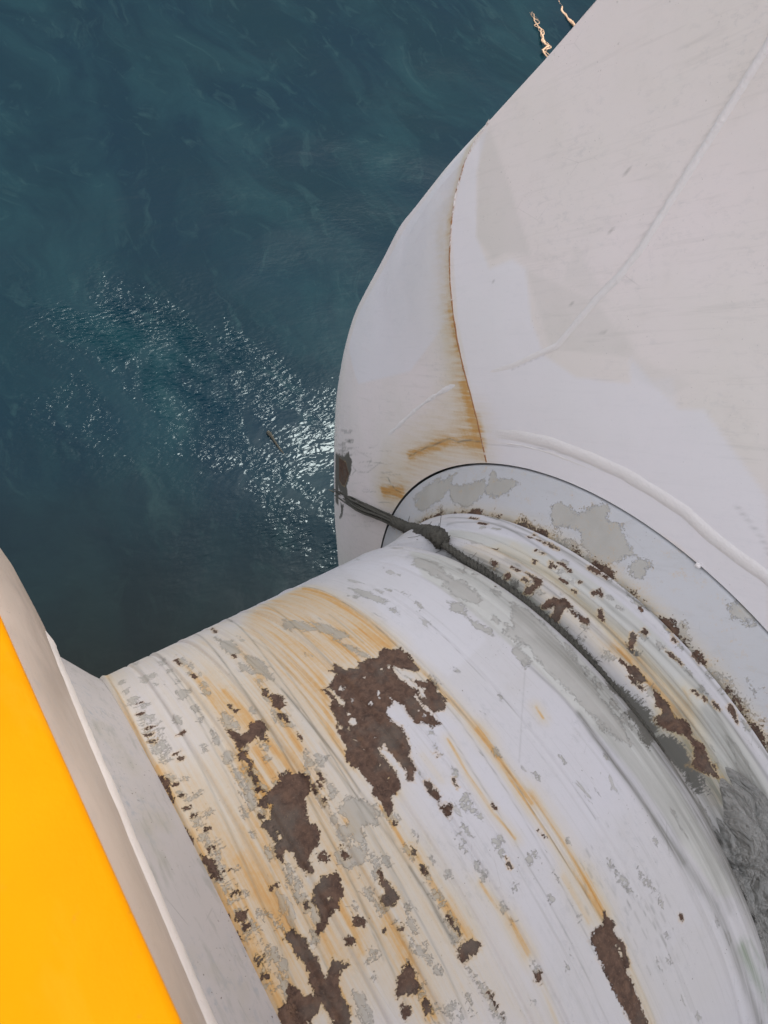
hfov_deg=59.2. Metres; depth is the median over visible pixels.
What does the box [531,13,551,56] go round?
floating weed
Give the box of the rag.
[712,767,767,967]
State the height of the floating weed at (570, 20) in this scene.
0.062 m
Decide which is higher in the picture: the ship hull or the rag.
the ship hull
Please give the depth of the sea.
7.33 m
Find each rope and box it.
[267,430,333,491]
[333,488,664,751]
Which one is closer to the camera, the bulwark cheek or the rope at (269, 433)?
the bulwark cheek
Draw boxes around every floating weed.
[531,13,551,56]
[561,6,574,25]
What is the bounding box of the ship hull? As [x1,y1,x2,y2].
[334,0,767,630]
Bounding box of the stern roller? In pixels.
[61,463,767,1023]
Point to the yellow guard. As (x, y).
(74, 948)
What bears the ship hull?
on the sea
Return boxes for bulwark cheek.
[0,549,217,1023]
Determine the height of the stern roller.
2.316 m
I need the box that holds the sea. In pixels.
[0,0,595,677]
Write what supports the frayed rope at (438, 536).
attached to the stern roller
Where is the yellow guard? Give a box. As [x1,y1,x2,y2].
[0,616,181,1023]
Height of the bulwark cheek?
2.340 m

